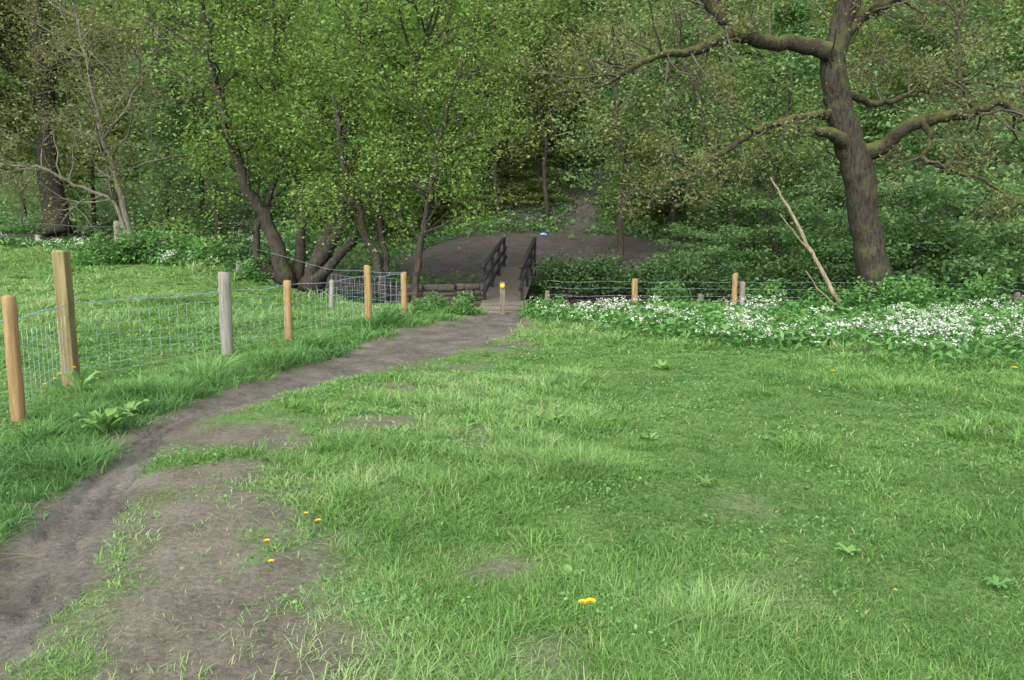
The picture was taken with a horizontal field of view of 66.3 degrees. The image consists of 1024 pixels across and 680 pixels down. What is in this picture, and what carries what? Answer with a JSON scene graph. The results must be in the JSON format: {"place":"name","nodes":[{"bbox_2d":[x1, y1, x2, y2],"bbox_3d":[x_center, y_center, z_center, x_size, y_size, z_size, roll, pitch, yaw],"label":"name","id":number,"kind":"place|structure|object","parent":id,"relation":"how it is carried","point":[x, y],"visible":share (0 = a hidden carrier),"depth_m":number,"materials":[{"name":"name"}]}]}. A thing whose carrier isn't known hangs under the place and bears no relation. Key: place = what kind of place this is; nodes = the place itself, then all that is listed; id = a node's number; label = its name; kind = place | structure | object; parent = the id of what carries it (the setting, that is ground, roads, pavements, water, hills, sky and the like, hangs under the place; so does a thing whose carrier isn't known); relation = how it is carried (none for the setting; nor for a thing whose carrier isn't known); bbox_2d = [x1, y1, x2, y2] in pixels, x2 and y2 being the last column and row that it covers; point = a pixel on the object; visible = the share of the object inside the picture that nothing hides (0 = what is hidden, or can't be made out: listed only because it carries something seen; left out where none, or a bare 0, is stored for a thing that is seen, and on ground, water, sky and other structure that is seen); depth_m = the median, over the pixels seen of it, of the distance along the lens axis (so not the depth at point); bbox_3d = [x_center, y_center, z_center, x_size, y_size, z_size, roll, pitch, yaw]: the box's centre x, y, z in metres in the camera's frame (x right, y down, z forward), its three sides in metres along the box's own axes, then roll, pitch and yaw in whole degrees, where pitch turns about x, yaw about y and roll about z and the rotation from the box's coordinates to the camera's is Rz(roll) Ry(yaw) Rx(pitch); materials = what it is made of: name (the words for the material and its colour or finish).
{"place":"outdoors","nodes":[
{"label":"outdoors","id":0,"kind":"place"},
{"bbox_2d":[0,312,523,664],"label":"path","id":1,"kind":"structure","parent":0,"point":[20,607],"depth_m":5.14,"materials":[{"name":"brown soil"}]},
{"bbox_2d":[0,244,1023,679],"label":"meadow grass","id":2,"kind":"structure","parent":0,"point":[580,464],"depth_m":5.24,"materials":[{"name":"green plant"}]},
{"bbox_2d":[0,2,1023,679],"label":"ground","id":3,"kind":"structure","parent":0,"point":[230,594],"depth_m":4.59,"materials":[{"name":"soil"}]},
{"bbox_2d":[0,0,64,193],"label":"hillside tree","id":4,"kind":"object","parent":3,"relation":"on","point":[21,46],"visible":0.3,"depth_m":34.62,"materials":[{"name":"green plant"}]},
{"bbox_2d":[0,4,100,218],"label":"hillside tree","id":5,"kind":"object","parent":3,"relation":"on","point":[21,171],"visible":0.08,"depth_m":42.54,"materials":[{"name":"green plant"}]},
{"bbox_2d":[0,31,125,200],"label":"hillside tree","id":6,"kind":"object","parent":3,"relation":"on","point":[88,171],"visible":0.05,"depth_m":55.04,"materials":[{"name":"green plant"}]},
{"bbox_2d":[62,368,102,391],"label":"dock plant","id":7,"kind":"object","parent":3,"relation":"on","point":[79,383],"visible":0.95,"depth_m":8.39,"materials":[{"name":"green plant"}]},
{"bbox_2d":[1,0,181,237],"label":"hillside tree","id":8,"kind":"object","parent":3,"relation":"on","point":[92,187],"visible":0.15,"depth_m":36.28,"materials":[{"name":"green plant"}]},
{"bbox_2d":[23,0,161,205],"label":"hillside tree","id":9,"kind":"object","parent":3,"relation":"on","point":[115,199],"visible":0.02,"depth_m":44.41,"materials":[{"name":"green plant"}]},
{"bbox_2d":[73,407,135,433],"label":"dock plant","id":10,"kind":"object","parent":3,"relation":"on","point":[108,418],"visible":0.98,"depth_m":6.46,"materials":[{"name":"green plant"}]},
{"bbox_2d":[71,228,139,264],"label":"nettle clump","id":11,"kind":"object","parent":3,"relation":"on","point":[98,257],"visible":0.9,"depth_m":24.59,"materials":[{"name":"green plant"}]},
{"bbox_2d":[0,0,244,257],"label":"bare tree","id":12,"kind":"object","parent":3,"relation":"on","point":[123,214],"visible":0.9,"depth_m":25.29,"materials":[{"name":"green plant"}]},
{"bbox_2d":[100,226,163,262],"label":"nettle clump","id":13,"kind":"object","parent":3,"relation":"on","point":[137,242],"visible":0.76,"depth_m":25.10,"materials":[{"name":"green plant"}]},
{"bbox_2d":[12,0,259,230],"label":"hillside tree","id":14,"kind":"object","parent":3,"relation":"on","point":[113,5],"visible":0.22,"depth_m":32.45,"materials":[{"name":"green plant"}]},
{"bbox_2d":[0,0,280,236],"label":"old oak","id":15,"kind":"object","parent":3,"relation":"on","point":[10,67],"visible":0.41,"depth_m":33.53,"materials":[{"name":"green plant"}]},
{"bbox_2d":[0,210,309,292],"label":"flowering plants","id":16,"kind":"object","parent":3,"relation":"on","point":[16,241],"depth_m":32.11,"materials":[{"name":"green plant"}]},
{"bbox_2d":[132,223,190,258],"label":"nettle clump","id":17,"kind":"object","parent":3,"relation":"on","point":[162,242],"visible":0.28,"depth_m":25.99,"materials":[{"name":"green plant"}]},
{"bbox_2d":[156,228,221,262],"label":"nettle clump","id":18,"kind":"object","parent":3,"relation":"on","point":[181,247],"visible":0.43,"depth_m":25.09,"materials":[{"name":"green plant"}]},
{"bbox_2d":[94,0,288,216],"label":"hillside tree","id":19,"kind":"object","parent":3,"relation":"on","point":[200,192],"visible":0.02,"depth_m":43.28,"materials":[{"name":"green plant"}]},
{"bbox_2d":[102,0,292,238],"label":"hillside tree","id":20,"kind":"object","parent":3,"relation":"on","point":[180,120],"visible":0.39,"depth_m":31.82,"materials":[{"name":"green plant"}]},
{"bbox_2d":[0,221,401,311],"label":"field fence","id":21,"kind":"object","parent":3,"relation":"on","point":[331,283],"visible":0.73,"depth_m":17.81,"materials":[{"name":"metal"}]},
{"bbox_2d":[0,249,407,422],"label":"wire fence","id":22,"kind":"object","parent":3,"relation":"on","point":[65,314],"visible":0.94,"depth_m":8.82,"materials":[{"name":"metal"}]},
{"bbox_2d":[179,234,244,268],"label":"nettle clump","id":23,"kind":"object","parent":3,"relation":"on","point":[230,262],"visible":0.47,"depth_m":24.50,"materials":[{"name":"green plant"}]},
{"bbox_2d":[0,303,463,560],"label":"verge grass","id":24,"kind":"structure","parent":3,"relation":"on","point":[208,373],"depth_m":7.34,"materials":[{"name":"green plant"}]},
{"bbox_2d":[228,253,271,280],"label":"nettle clump","id":25,"kind":"object","parent":3,"relation":"on","point":[251,270],"visible":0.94,"depth_m":21.74,"materials":[{"name":"green plant"}]},
{"bbox_2d":[216,234,292,272],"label":"ivy bush","id":26,"kind":"object","parent":3,"relation":"on","point":[267,255],"visible":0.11,"depth_m":27.54,"materials":[{"name":"green plant"}]},
{"bbox_2d":[165,0,349,218],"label":"hillside tree","id":27,"kind":"object","parent":3,"relation":"on","point":[267,35],"visible":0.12,"depth_m":33.02,"materials":[{"name":"green plant"}]},
{"bbox_2d":[90,0,573,293],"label":"alder tree","id":28,"kind":"object","parent":3,"relation":"on","point":[281,270],"visible":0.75,"depth_m":20.10,"materials":[{"name":"green plant"}]},
{"bbox_2d":[253,4,428,240],"bbox_3d":[-7.067,-8.548,31.863,7.884,10.046,7.244,1,7,8],"label":"hillside tree","id":29,"kind":"object","parent":3,"relation":"on","point":[291,187],"visible":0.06,"depth_m":31.51,"materials":[{"name":"green plant"}]},
{"bbox_2d":[232,25,464,300],"bbox_3d":[-3.791,-4.294,18.885,5.449,6.765,4.385,0,7,0],"label":"young alder","id":30,"kind":"object","parent":3,"relation":"on","point":[354,201],"visible":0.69,"depth_m":18.68,"materials":[{"name":"green plant"}]},
{"bbox_2d":[323,279,381,303],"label":"ivy bush","id":31,"kind":"object","parent":3,"relation":"on","point":[360,295],"visible":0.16,"depth_m":23.20,"materials":[{"name":"green plant"}]},
{"bbox_2d":[286,0,453,239],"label":"hillside tree","id":32,"kind":"object","parent":3,"relation":"on","point":[416,201],"visible":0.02,"depth_m":34.53,"materials":[{"name":"green plant"}]},
{"bbox_2d":[374,301,409,325],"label":"nettle clump","id":33,"kind":"object","parent":3,"relation":"on","point":[392,312],"visible":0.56,"depth_m":14.61,"materials":[{"name":"green plant"}]},
{"bbox_2d":[323,26,473,237],"bbox_3d":[-5.075,-9.254,36.326,7.381,10.236,8.033,3,8,20],"label":"hillside tree","id":34,"kind":"object","parent":3,"relation":"on","point":[413,193],"visible":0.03,"depth_m":35.45,"materials":[{"name":"green plant"}]},
{"bbox_2d":[407,296,437,315],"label":"nettle clump","id":35,"kind":"object","parent":3,"relation":"on","point":[423,306],"visible":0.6,"depth_m":16.34,"materials":[{"name":"green plant"}]},
{"bbox_2d":[309,0,569,304],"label":"sapling","id":36,"kind":"object","parent":3,"relation":"on","point":[438,154],"visible":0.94,"depth_m":17.72,"materials":[{"name":"green plant"}]},
{"bbox_2d":[411,183,468,230],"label":"hillside shrub","id":37,"kind":"object","parent":3,"relation":"on","point":[442,211],"visible":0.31,"depth_m":38.12,"materials":[{"name":"green plant"}]},
{"bbox_2d":[398,283,482,307],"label":"stone wall","id":38,"kind":"structure","parent":3,"relation":"on","point":[449,291],"depth_m":21.30,"materials":[{"name":"grey stone"}]},
{"bbox_2d":[1,0,881,197],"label":"distant wood","id":39,"kind":"object","parent":3,"relation":"on","point":[100,184],"depth_m":64.59,"materials":[{"name":"green plant"}]},
{"bbox_2d":[442,291,484,314],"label":"nettle clump","id":40,"kind":"object","parent":3,"relation":"on","point":[460,303],"visible":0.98,"depth_m":17.11,"materials":[{"name":"green plant"}]},
{"bbox_2d":[439,178,503,217],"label":"hillside shrub","id":41,"kind":"object","parent":3,"relation":"on","point":[474,200],"visible":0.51,"depth_m":37.04,"materials":[{"name":"green plant"}]},
{"bbox_2d":[397,0,552,219],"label":"hillside tree","id":42,"kind":"object","parent":3,"relation":"on","point":[481,141],"visible":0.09,"depth_m":36.21,"materials":[{"name":"green plant"}]},
{"bbox_2d":[427,0,569,217],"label":"hillside tree","id":43,"kind":"object","parent":3,"relation":"on","point":[514,149],"visible":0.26,"depth_m":35.94,"materials":[{"name":"green plant"}]},
{"bbox_2d":[439,0,564,175],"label":"hillside tree","id":44,"kind":"object","parent":3,"relation":"on","point":[519,89],"visible":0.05,"depth_m":40.62,"materials":[{"name":"green plant"}]},
{"bbox_2d":[480,302,525,313],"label":"bridge steps","id":45,"kind":"structure","parent":3,"relation":"on","point":[494,307],"depth_m":18.61,"materials":[{"name":"stone"}]},
{"bbox_2d":[480,237,536,301],"bbox_3d":[-0.004,-1.918,21.589,1.050,1.816,5.368,1,7,5],"label":"footbridge","id":46,"kind":"object","parent":3,"relation":"on","point":[517,287],"visible":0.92,"depth_m":20.94,"materials":[{"name":"grey wood"}]},
{"bbox_2d":[0,6,1023,290],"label":"undergrowth","id":47,"kind":"object","parent":3,"relation":"on","point":[356,262],"visible":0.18,"depth_m":37.33,"materials":[{"name":"green plant"}]},
{"bbox_2d":[471,156,552,203],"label":"hillside shrub","id":48,"kind":"object","parent":3,"relation":"on","point":[511,170],"visible":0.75,"depth_m":37.95,"materials":[{"name":"green plant"}]},
{"bbox_2d":[0,327,1023,679],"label":"meadow weeds","id":49,"kind":"object","parent":3,"relation":"on","point":[588,499],"visible":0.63,"depth_m":5.47,"materials":[{"name":"green plant"}]},
{"bbox_2d":[469,0,591,162],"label":"hillside tree","id":50,"kind":"object","parent":3,"relation":"on","point":[570,28],"visible":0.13,"depth_m":40.34,"materials":[{"name":"green plant"}]},
{"bbox_2d":[456,0,620,216],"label":"hillside tree","id":51,"kind":"object","parent":3,"relation":"on","point":[565,101],"visible":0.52,"depth_m":35.94,"materials":[{"name":"green plant"}]},
{"bbox_2d":[508,157,573,201],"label":"hillside shrub","id":52,"kind":"object","parent":3,"relation":"on","point":[549,173],"visible":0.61,"depth_m":38.04,"materials":[{"name":"green plant"}]},
{"bbox_2d":[524,248,609,293],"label":"ivy bush","id":53,"kind":"object","parent":3,"relation":"on","point":[555,275],"visible":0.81,"depth_m":21.81,"materials":[{"name":"green plant"}]},
{"bbox_2d":[524,0,643,166],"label":"hillside tree","id":54,"kind":"object","parent":3,"relation":"on","point":[582,8],"visible":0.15,"depth_m":40.03,"materials":[{"name":"green plant"}]},
{"bbox_2d":[539,98,632,164],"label":"hillside shrub","id":55,"kind":"object","parent":3,"relation":"on","point":[575,137],"visible":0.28,"depth_m":41.26,"materials":[{"name":"green plant"}]},
{"bbox_2d":[527,293,656,308],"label":"stone wall","id":56,"kind":"structure","parent":3,"relation":"on","point":[575,298],"depth_m":21.49,"materials":[{"name":"grey stone"}]},
{"bbox_2d":[534,0,656,144],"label":"hillside tree","id":57,"kind":"object","parent":3,"relation":"on","point":[588,4],"visible":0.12,"depth_m":41.16,"materials":[{"name":"green plant"}]},
{"bbox_2d":[549,243,643,294],"bbox_3d":[2.397,-1.997,22.086,2.786,1.462,2.762,-1,7,-7],"label":"ivy bush","id":58,"kind":"object","parent":3,"relation":"on","point":[596,272],"visible":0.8,"depth_m":21.48,"materials":[{"name":"green plant"}]},
{"bbox_2d":[536,0,686,170],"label":"hillside tree","id":59,"kind":"object","parent":3,"relation":"on","point":[595,11],"visible":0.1,"depth_m":39.86,"materials":[{"name":"green plant"}]},
{"bbox_2d":[586,149,661,204],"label":"hillside shrub","id":60,"kind":"object","parent":3,"relation":"on","point":[612,171],"visible":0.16,"depth_m":37.49,"materials":[{"name":"green plant"}]},
{"bbox_2d":[561,8,697,264],"bbox_3d":[3.628,-6.344,24.928,4.035,8.097,5.127,0,7,0],"label":"slim tree","id":61,"kind":"object","parent":3,"relation":"on","point":[643,153],"visible":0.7,"depth_m":24.49,"materials":[{"name":"green plant"}]},
{"bbox_2d":[601,161,683,217],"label":"hillside shrub","id":62,"kind":"object","parent":3,"relation":"on","point":[617,211],"visible":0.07,"depth_m":35.95,"materials":[{"name":"green plant"}]},
{"bbox_2d":[604,250,684,293],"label":"ivy bush","id":63,"kind":"object","parent":3,"relation":"on","point":[646,271],"visible":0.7,"depth_m":21.42,"materials":[{"name":"green plant"}]},
{"bbox_2d":[535,0,775,242],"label":"hillside tree","id":64,"kind":"object","parent":3,"relation":"on","point":[672,198],"visible":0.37,"depth_m":28.69,"materials":[{"name":"green plant"}]},
{"bbox_2d":[644,279,697,307],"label":"nettle clump","id":65,"kind":"object","parent":3,"relation":"on","point":[678,289],"visible":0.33,"depth_m":17.92,"materials":[{"name":"green plant"}]},
{"bbox_2d":[631,176,714,229],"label":"hillside shrub","id":66,"kind":"object","parent":3,"relation":"on","point":[662,209],"visible":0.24,"depth_m":34.17,"materials":[{"name":"green plant"}]},
{"bbox_2d":[640,222,717,268],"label":"woodland shrub","id":67,"kind":"object","parent":3,"relation":"on","point":[689,245],"visible":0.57,"depth_m":24.11,"materials":[{"name":"green plant"}]},
{"bbox_2d":[641,251,726,294],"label":"ivy bush","id":68,"kind":"object","parent":3,"relation":"on","point":[690,276],"visible":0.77,"depth_m":21.29,"materials":[{"name":"green plant"}]},
{"bbox_2d":[666,221,769,284],"bbox_3d":[5.870,-2.494,22.685,2.993,1.915,2.992,-4,8,-29],"label":"woodland shrub","id":69,"kind":"object","parent":3,"relation":"on","point":[720,255],"visible":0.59,"depth_m":22.43,"materials":[{"name":"green plant"}]},
{"bbox_2d":[693,258,770,300],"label":"ivy bush","id":70,"kind":"object","parent":3,"relation":"on","point":[726,285],"visible":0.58,"depth_m":21.51,"materials":[{"name":"green plant"}]},
{"bbox_2d":[615,0,865,229],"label":"hillside tree","id":71,"kind":"object","parent":3,"relation":"on","point":[741,8],"visible":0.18,"depth_m":31.93,"materials":[{"name":"green plant"}]},
{"bbox_2d":[604,0,877,268],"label":"leaning tree","id":72,"kind":"object","parent":3,"relation":"on","point":[781,176],"visible":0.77,"depth_m":23.46,"materials":[{"name":"green plant"}]},
{"bbox_2d":[486,0,1023,302],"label":"oak tree","id":73,"kind":"object","parent":3,"relation":"on","point":[856,154],"visible":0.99,"depth_m":15.99,"materials":[{"name":"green plant"}]},
{"bbox_2d":[670,142,846,251],"bbox_3d":[9.006,-5.281,28.668,6.614,4.233,6.616,0,7,2],"label":"woodland shrub","id":74,"kind":"object","parent":3,"relation":"on","point":[757,214],"visible":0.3,"depth_m":28.26,"materials":[{"name":"green plant"}]},
{"bbox_2d":[712,0,818,136],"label":"hillside tree","id":75,"kind":"object","parent":3,"relation":"on","point":[747,60],"visible":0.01,"depth_m":42.14,"materials":[{"name":"green plant"}]},
{"bbox_2d":[516,294,1023,366],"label":"wild garlic","id":76,"kind":"object","parent":3,"relation":"on","point":[789,313],"depth_m":13.09,"materials":[{"name":"plant"}]},
{"bbox_2d":[690,179,851,279],"bbox_3d":[7.962,-3.232,23.247,4.724,3.024,4.726,-5,9,-36],"label":"woodland shrub","id":77,"kind":"object","parent":3,"relation":"on","point":[785,229],"visible":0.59,"depth_m":22.99,"materials":[{"name":"green plant"}]},
{"bbox_2d":[745,276,796,308],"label":"nettle clump","id":78,"kind":"object","parent":3,"relation":"on","point":[777,290],"visible":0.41,"depth_m":17.75,"materials":[{"name":"green plant"}]},
{"bbox_2d":[545,273,1020,306],"bbox_3d":[6.986,-0.922,17.540,12.500,1.171,0.355,0,7,2],"label":"stream fence","id":79,"kind":"object","parent":3,"relation":"on","point":[635,281],"visible":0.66,"depth_m":17.53,"materials":[{"name":"metal"}]},
{"bbox_2d":[690,0,879,245],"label":"hillside tree","id":80,"kind":"object","parent":3,"relation":"on","point":[801,11],"visible":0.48,"depth_m":27.66,"materials":[{"name":"green plant"}]},
{"bbox_2d":[738,242,839,297],"bbox_3d":[7.705,-1.929,21.674,2.918,1.532,2.894,4,9,30],"label":"ivy bush","id":81,"kind":"object","parent":3,"relation":"on","point":[785,267],"visible":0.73,"depth_m":21.12,"materials":[{"name":"green plant"}]},
{"bbox_2d":[770,177,840,309],"bbox_3d":[6.402,-1.939,16.686,1.834,3.049,0.440,1,7,4],"label":"dead branch","id":82,"kind":"object","parent":3,"relation":"on","point":[821,269],"visible":0.84,"depth_m":16.79,"materials":[{"name":"brown wood"}]},
{"bbox_2d":[796,279,852,313],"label":"nettle clump","id":83,"kind":"object","parent":3,"relation":"on","point":[818,295],"visible":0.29,"depth_m":17.18,"materials":[{"name":"green plant"}]},
{"bbox_2d":[748,195,913,287],"bbox_3d":[9.073,-2.852,22.377,4.411,2.822,4.409,-7,10,-43],"label":"woodland shrub","id":84,"kind":"object","parent":3,"relation":"on","point":[836,244],"visible":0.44,"depth_m":21.93,"materials":[{"name":"green plant"}]},
{"bbox_2d":[753,0,931,230],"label":"hillside tree","id":85,"kind":"object","parent":3,"relation":"on","point":[829,10],"visible":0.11,"depth_m":31.65,"materials":[{"name":"green plant"}]},
{"bbox_2d":[771,0,913,164],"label":"hillside tree","id":86,"kind":"object","parent":3,"relation":"on","point":[885,80],"visible":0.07,"depth_m":40.17,"materials":[{"name":"green plant"}]},
{"bbox_2d":[802,262,895,301],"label":"ivy bush","id":87,"kind":"object","parent":3,"relation":"on","point":[851,278],"visible":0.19,"depth_m":21.08,"materials":[{"name":"green plant"}]},
{"bbox_2d":[829,276,904,314],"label":"nettle clump","id":88,"kind":"object","parent":3,"relation":"on","point":[881,299],"visible":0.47,"depth_m":16.40,"materials":[{"name":"green plant"}]},
{"bbox_2d":[788,163,975,272],"bbox_3d":[11.260,-3.737,24.225,5.356,3.427,5.354,-1,7,-5],"label":"woodland shrub","id":89,"kind":"object","parent":3,"relation":"on","point":[881,191],"visible":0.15,"depth_m":23.55,"materials":[{"name":"green plant"}]},
{"bbox_2d":[858,271,938,313],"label":"nettle clump","id":90,"kind":"object","parent":3,"relation":"on","point":[913,299],"visible":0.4,"depth_m":16.39,"materials":[{"name":"green plant"}]},
{"bbox_2d":[813,0,1023,243],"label":"hillside tree","id":91,"kind":"object","parent":3,"relation":"on","point":[919,109],"visible":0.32,"depth_m":27.20,"materials":[{"name":"green plant"}]},
{"bbox_2d":[816,163,1023,289],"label":"woodland shrub","id":92,"kind":"object","parent":3,"relation":"on","point":[947,190],"visible":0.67,"depth_m":21.25,"materials":[{"name":"green plant"}]},
{"bbox_2d":[820,105,1023,259],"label":"woodland shrub","id":93,"kind":"object","parent":3,"relation":"on","point":[971,181],"visible":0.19,"depth_m":25.23,"materials":[{"name":"green plant"}]},
{"bbox_2d":[897,272,961,311],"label":"nettle clump","id":94,"kind":"object","parent":3,"relation":"on","point":[939,292],"visible":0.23,"depth_m":16.76,"materials":[{"name":"green plant"}]},
{"bbox_2d":[907,261,970,300],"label":"ivy bush","id":95,"kind":"object","parent":3,"relation":"on","point":[964,286],"visible":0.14,"depth_m":21.13,"materials":[{"name":"green plant"}]},
{"bbox_2d":[859,0,1023,218],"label":"hillside tree","id":96,"kind":"object","parent":3,"relation":"on","point":[1003,18],"visible":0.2,"depth_m":31.28,"materials":[{"name":"green plant"}]},
{"bbox_2d":[887,177,1023,292],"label":"woodland shrub","id":97,"kind":"object","parent":3,"relation":"on","point":[983,233],"visible":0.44,"depth_m":21.51,"materials":[{"name":"green plant"}]},
{"bbox_2d":[892,120,1023,255],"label":"woodland shrub","id":98,"kind":"object","parent":3,"relation":"on","point":[1014,172],"visible":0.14,"depth_m":25.63,"materials":[{"name":"green plant"}]},
{"bbox_2d":[936,18,1023,218],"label":"hillside tree","id":99,"kind":"object","parent":3,"relation":"on","point":[1016,58],"visible":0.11,"depth_m":27.52,"materials":[{"name":"green plant"}]},
{"bbox_2d":[946,266,1023,308],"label":"nettle clump","id":100,"kind":"object","parent":3,"relation":"on","point":[976,295],"visible":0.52,"depth_m":17.11,"materials":[{"name":"green plant"}]},
{"bbox_2d":[952,179,1023,289],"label":"woodland shrub","id":101,"kind":"object","parent":3,"relation":"on","point":[1017,243],"visible":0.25,"depth_m":21.72,"materials":[{"name":"green plant"}]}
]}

